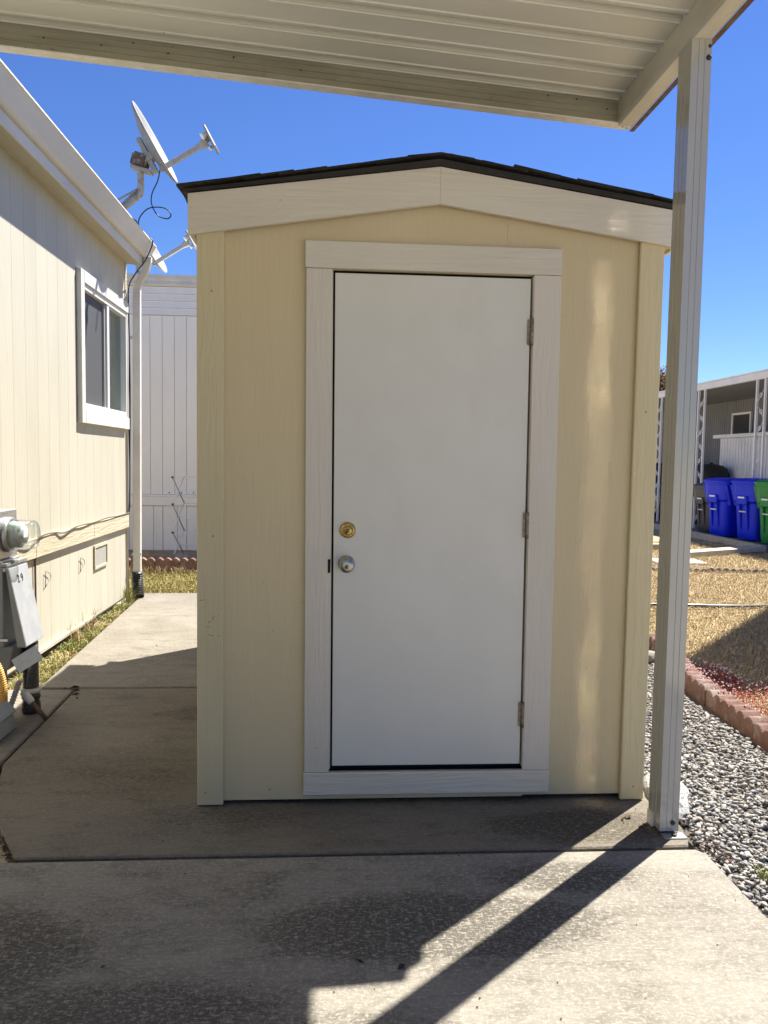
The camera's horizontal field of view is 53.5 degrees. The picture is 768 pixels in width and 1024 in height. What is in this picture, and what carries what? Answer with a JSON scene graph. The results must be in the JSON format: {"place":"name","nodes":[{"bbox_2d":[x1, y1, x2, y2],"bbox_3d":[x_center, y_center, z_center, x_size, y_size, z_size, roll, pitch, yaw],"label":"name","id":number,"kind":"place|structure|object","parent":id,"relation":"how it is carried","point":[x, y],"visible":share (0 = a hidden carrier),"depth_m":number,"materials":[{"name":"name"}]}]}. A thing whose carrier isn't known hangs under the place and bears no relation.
{"place":"outdoors","nodes":[
{"label":"outdoors","id":0,"kind":"place"},
{"bbox_2d":[128,571,196,596],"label":"back lawn","id":1,"kind":"structure","parent":0,"point":[165,592],"depth_m":8.15,"materials":[{"name":"plant"}]},
{"bbox_2d":[129,557,196,575],"bbox_3d":[-2.326,0.673,9.240,2.621,0.235,0.089,1,4,-4],"label":"garden edging","id":2,"kind":"object","parent":1,"relation":"on","point":[168,562],"visible":0.24,"depth_m":9.19,"materials":[{"name":"red concrete"}]},
{"bbox_2d":[129,550,196,559],"bbox_3d":[-1.744,0.680,10.150,3.900,0.125,1.655,1,4,-4],"label":"raised bed","id":3,"kind":"object","parent":1,"relation":"on","point":[193,553],"depth_m":10.62,"materials":[{"name":"brick"}]},
{"bbox_2d":[142,551,174,565],"bbox_3d":[-2.845,0.568,9.442,0.612,0.191,0.643,-2,5,-40],"label":"weed tuft","id":4,"kind":"object","parent":3,"relation":"on","point":[148,556],"visible":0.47,"depth_m":9.46,"materials":[{"name":"green plant"}]},
{"bbox_2d":[154,555,169,558],"bbox_3d":[-2.777,0.589,9.514,0.199,0.111,0.157,1,4,-4],"label":"field stone","id":5,"kind":"object","parent":3,"relation":"on","point":[166,556],"visible":0.37,"depth_m":9.49,"materials":[{"name":"grey stone"}]},
{"bbox_2d":[170,553,191,559],"bbox_3d":[-2.522,0.593,9.438,0.288,0.185,0.250,1,4,-4],"label":"field stone","id":6,"kind":"object","parent":3,"relation":"on","point":[180,556],"visible":0.39,"depth_m":9.37,"materials":[{"name":"grey stone"}]},
{"bbox_2d":[129,565,196,575],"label":"tall grass","id":7,"kind":"structure","parent":1,"relation":"on","point":[176,571],"depth_m":9.09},
{"bbox_2d":[171,476,196,553],"bbox_3d":[-2.351,0.061,10.222,0.920,1.072,0.318,1,4,-4],"label":"drying rack","id":8,"kind":"object","parent":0,"point":[173,504],"visible":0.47,"depth_m":10.16,"materials":[{"name":"grey metal"}]},
{"bbox_2d":[0,599,689,862],"bbox_3d":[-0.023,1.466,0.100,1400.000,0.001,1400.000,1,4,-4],"label":"ground","id":9,"kind":"structure","parent":0,"point":[45,654],"depth_m":5.68,"materials":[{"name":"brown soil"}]},
{"bbox_2d":[7,596,138,689],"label":"weeds","id":10,"kind":"object","parent":9,"relation":"on","point":[69,644],"visible":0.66,"depth_m":5.66,"materials":[{"name":"plant"}]},
{"bbox_2d":[65,619,86,642],"bbox_3d":[-2.409,0.911,5.866,0.284,0.187,0.251,2,4,14],"label":"weed tuft","id":11,"kind":"object","parent":9,"relation":"on","point":[77,634],"visible":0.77,"depth_m":5.87,"materials":[{"name":"beige plant"}]},
{"bbox_2d":[0,59,156,676],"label":"mobile home","id":12,"kind":"object","parent":9,"relation":"on","point":[75,239],"visible":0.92,"depth_m":5.66,"materials":[{"name":"paint"}]},
{"bbox_2d":[0,508,43,713],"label":"electric meter","id":13,"kind":"object","parent":12,"relation":"attached to","point":[21,632],"visible":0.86,"depth_m":4.02,"materials":[{"name":"grey metal"}]},
{"bbox_2d":[25,512,129,544],"bbox_3d":[-2.383,0.127,5.878,0.034,0.042,3.200,1,4,-4],"label":"cable","id":14,"kind":"object","parent":12,"relation":"on","point":[35,540],"visible":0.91,"depth_m":5.80,"materials":[{"name":"grey metal"}]},
{"bbox_2d":[76,267,129,428],"bbox_3d":[-2.496,-1.357,6.671,0.157,1.204,1.390,1,4,-4],"label":"window","id":15,"kind":"structure","parent":12,"relation":"in","point":[95,302],"depth_m":6.52,"materials":[{"name":"white paint"}]},
{"bbox_2d":[131,571,143,597],"bbox_3d":[-2.461,0.735,7.614,0.120,0.273,0.178,-1,4,-23],"label":"drain hose","id":16,"kind":"object","parent":12,"relation":"attached to","point":[137,580],"visible":0.93,"depth_m":7.58,"materials":[{"name":"black plastic"}]},
{"bbox_2d":[127,237,152,511],"bbox_3d":[-2.360,-1.286,7.334,0.360,2.620,0.072,3,5,33],"label":"cable","id":17,"kind":"object","parent":12,"relation":"attached to","point":[129,397],"visible":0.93,"depth_m":7.44,"materials":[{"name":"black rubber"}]},
{"bbox_2d":[117,101,219,209],"bbox_3d":[-2.017,-3.111,6.901,0.998,1.098,0.610,-1,4,-25],"label":"satellite dish","id":18,"kind":"object","parent":12,"relation":"on","point":[142,162],"visible":0.89,"depth_m":6.83,"materials":[{"name":"metal"}]},
{"bbox_2d":[134,170,171,224],"bbox_3d":[-2.182,-2.820,6.874,0.504,0.483,0.115,1,4,4],"label":"cable","id":19,"kind":"object","parent":18,"relation":"attached to","point":[152,205],"visible":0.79,"depth_m":6.91,"materials":[{"name":"black rubber"}]},
{"bbox_2d":[82,606,102,631],"bbox_3d":[-2.380,0.854,6.201,0.449,0.256,0.291,2,4,20],"label":"weed tuft","id":20,"kind":"object","parent":9,"relation":"on","point":[90,625],"visible":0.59,"depth_m":6.21,"materials":[{"name":"beige plant"}]},
{"bbox_2d":[119,584,140,603],"bbox_3d":[-2.461,0.788,7.425,0.403,0.219,0.439,1,4,-4],"label":"weed tuft","id":21,"kind":"object","parent":9,"relation":"on","point":[127,593],"visible":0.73,"depth_m":7.42,"materials":[{"name":"plant"}]},
{"bbox_2d":[127,273,196,549],"bbox_3d":[-4.840,-1.658,12.600,10.100,4.260,4.045,1,4,-4],"label":"mobile home","id":22,"kind":"object","parent":9,"relation":"on","point":[169,374],"visible":0.25,"depth_m":10.75,"materials":[{"name":"white"}]},
{"bbox_2d":[135,230,196,273],"bbox_3d":[-3.196,-3.684,11.092,0.839,0.782,0.809,-3,5,-43],"label":"satellite dish","id":23,"kind":"object","parent":22,"relation":"attached to","point":[158,259],"visible":0.32,"depth_m":11.02,"materials":[{"name":"metal"}]},
{"bbox_2d":[659,365,665,390],"bbox_3d":[9.537,-2.936,27.725,3.627,5.308,4.119,1,4,-4],"label":"tree","id":24,"kind":"object","parent":9,"relation":"on","point":[662,380],"visible":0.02,"depth_m":26.95,"materials":[{"name":"brown plant"}]},
{"bbox_2d":[643,663,767,918],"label":"gravel bed","id":25,"kind":"object","parent":9,"relation":"on","point":[724,772],"visible":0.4,"depth_m":3.33,"materials":[{"name":"gravel"}]},
{"bbox_2d":[648,650,654,663],"bbox_3d":[1.923,1.050,5.500,0.159,0.101,0.114,1,4,-4],"label":"field stone","id":26,"kind":"object","parent":25,"relation":"on","point":[651,657],"visible":0.28,"depth_m":5.46,"materials":[{"name":"white stone"}]},
{"bbox_2d":[643,773,689,819],"bbox_3d":[1.209,1.205,3.250,0.178,0.127,0.398,8,5,10],"label":"granite rock","id":27,"kind":"object","parent":25,"relation":"on","point":[684,811],"visible":0.23,"depth_m":3.17,"materials":[{"name":"white stone"}]},
{"bbox_2d":[751,864,767,881],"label":"weed tuft","id":28,"kind":"object","parent":25,"relation":"on","point":[761,873],"visible":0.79,"depth_m":2.64,"materials":[{"name":"green plant"}]},
{"bbox_2d":[0,593,767,1023],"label":"driveway","id":29,"kind":"structure","parent":0,"point":[518,911],"depth_m":2.47,"materials":[{"name":"concrete"}]},
{"bbox_2d":[0,701,15,739],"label":"utility box","id":30,"kind":"object","parent":29,"relation":"on","point":[7,719],"visible":1,"depth_m":3.84,"materials":[{"name":"grey metal"}]},
{"bbox_2d":[20,689,47,719],"bbox_3d":[-1.865,1.027,4.059,0.148,0.167,0.040,1,4,3],"label":"grounding rod","id":31,"kind":"object","parent":29,"relation":"on","point":[27,696],"visible":1,"depth_m":4.05,"materials":[{"name":"metal"}]},
{"bbox_2d":[0,645,735,1018],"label":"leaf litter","id":32,"kind":"object","parent":29,"relation":"on","point":[4,849],"visible":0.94,"depth_m":2.78,"materials":[{"name":"brown plant"}]},
{"bbox_2d":[0,0,753,838],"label":"carport","id":33,"kind":"object","parent":29,"relation":"on","point":[618,64],"visible":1,"depth_m":3.02,"materials":[{"name":"metal"}]},
{"bbox_2d":[176,152,672,804],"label":"garden shed","id":34,"kind":"structure","parent":29,"relation":"on","point":[428,392],"depth_m":3.06,"materials":[{"name":"beige paint"}]},
{"bbox_2d":[332,273,533,765],"bbox_3d":[0.193,0.056,3.054,0.798,1.977,0.113,1,4,-4],"label":"door","id":35,"kind":"structure","parent":34,"relation":"in","point":[431,527],"depth_m":3.07,"materials":[{"name":"paint"}]},
{"bbox_2d":[0,0,767,382],"label":"sky","id":36,"kind":"structure","parent":0,"point":[254,128],"materials":[{"name":"blue"}]},
{"bbox_2d":[654,463,697,509],"bbox_3d":[7.721,-0.667,21.638,1.920,1.432,4.495,1,4,-4],"label":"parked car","id":37,"kind":"object","parent":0,"point":[656,481],"visible":0.02,"depth_m":19.81,"materials":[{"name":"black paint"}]},
{"bbox_2d":[649,529,767,715],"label":"lawn","id":38,"kind":"structure","parent":0,"point":[656,535],"depth_m":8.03,"materials":[{"name":"beige plant"}]},
{"bbox_2d":[653,543,658,549],"bbox_3d":[4.298,0.580,12.734,0.861,0.100,0.141,0,4,-15],"label":"plank","id":39,"kind":"object","parent":38,"relation":"on","point":[656,546],"depth_m":12.73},
{"bbox_2d":[652,558,708,564],"bbox_3d":[4.273,0.731,11.135,0.726,0.044,0.522,1,4,1],"label":"paver","id":40,"kind":"object","parent":38,"relation":"on","point":[698,562],"visible":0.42,"depth_m":11.05,"materials":[{"name":"white concrete"}]},
{"bbox_2d":[649,633,767,752],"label":"garden edging","id":41,"kind":"object","parent":38,"relation":"on","point":[746,720],"visible":0.58,"depth_m":4.35,"materials":[{"name":"brick"}]},
{"bbox_2d":[650,603,767,608],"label":"irrigation pipe","id":42,"kind":"object","parent":38,"relation":"on","point":[718,605],"visible":0.41,"depth_m":7.55,"materials":[{"name":"white plastic"}]},
{"bbox_2d":[652,567,767,573],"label":"garden edging","id":43,"kind":"object","parent":38,"relation":"on","point":[725,569],"visible":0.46,"depth_m":10.16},
{"bbox_2d":[654,523,766,552],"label":"timber edging","id":44,"kind":"object","parent":38,"relation":"on","point":[713,538],"visible":0.44,"depth_m":13.95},
{"bbox_2d":[690,545,765,556],"bbox_3d":[5.337,0.629,12.173,1.947,0.100,0.238,-1,4,-26],"label":"plank","id":45,"kind":"object","parent":38,"relation":"on","point":[723,550],"visible":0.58,"depth_m":12.14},
{"bbox_2d":[695,664,767,716],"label":"red sedum","id":46,"kind":"object","parent":38,"relation":"on","point":[735,687],"visible":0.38,"depth_m":4.77,"materials":[{"name":"red plant"}]},
{"bbox_2d":[686,658,767,710],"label":"sedum flowers","id":47,"kind":"object","parent":46,"relation":"on","point":[724,689],"visible":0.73,"depth_m":4.79,"materials":[{"name":"red plant"}]},
{"bbox_2d":[654,508,767,551],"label":"neighbour driveway","id":48,"kind":"structure","parent":0,"point":[732,537],"depth_m":15.19,"materials":[{"name":"concrete"}]},
{"bbox_2d":[693,483,709,531],"bbox_3d":[6.891,-0.084,15.947,0.711,1.032,0.710,0,4,-12],"label":"wheelie bin","id":49,"kind":"object","parent":48,"relation":"on","point":[701,503],"visible":0.38,"depth_m":15.87,"materials":[{"name":"grey plastic"}]},
{"bbox_2d":[654,369,767,540],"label":"neighbour carport","id":50,"kind":"object","parent":48,"relation":"on","point":[750,385],"visible":0.56,"depth_m":16.53,"materials":[{"name":"white metal"}]},
{"bbox_2d":[692,462,729,522],"bbox_3d":[7.841,-0.469,18.322,0.760,1.440,0.840,1,4,-4],"label":"covered grill","id":51,"kind":"object","parent":48,"relation":"on","point":[711,470],"visible":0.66,"depth_m":17.98,"materials":[{"name":"black fabric"}]},
{"bbox_2d":[655,396,767,508],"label":"mobile home","id":52,"kind":"object","parent":48,"relation":"on","point":[735,417],"visible":0.24,"depth_m":20.06,"materials":[{"name":"grey"}]},
{"bbox_2d":[731,411,752,433],"bbox_3d":[8.929,-2.185,19.029,0.047,0.600,0.900,1,4,-4],"label":"window","id":53,"kind":"structure","parent":52,"relation":"in","point":[740,415],"depth_m":19.00,"materials":[{"name":"grey"}]},
{"bbox_2d":[703,477,737,535],"bbox_3d":[6.848,-0.097,15.140,0.803,1.166,0.801,0,4,-12],"label":"wheelie bin","id":54,"kind":"object","parent":48,"relation":"on","point":[722,512],"visible":0.64,"depth_m":14.90,"materials":[{"name":"blue plastic"}]},
{"bbox_2d":[713,432,767,477],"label":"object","id":55,"kind":"object","parent":48,"relation":"on","point":[736,454],"visible":0.35,"depth_m":17.75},
{"bbox_2d":[730,478,767,539],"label":"wheelie bin","id":56,"kind":"object","parent":48,"relation":"on","point":[747,509],"visible":0.8,"depth_m":14.21,"materials":[{"name":"blue plastic"}]},
{"bbox_2d":[754,479,767,542],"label":"wheelie bin","id":57,"kind":"object","parent":48,"relation":"on","point":[761,490],"visible":1,"depth_m":13.66,"materials":[{"name":"green plastic"}]}
]}

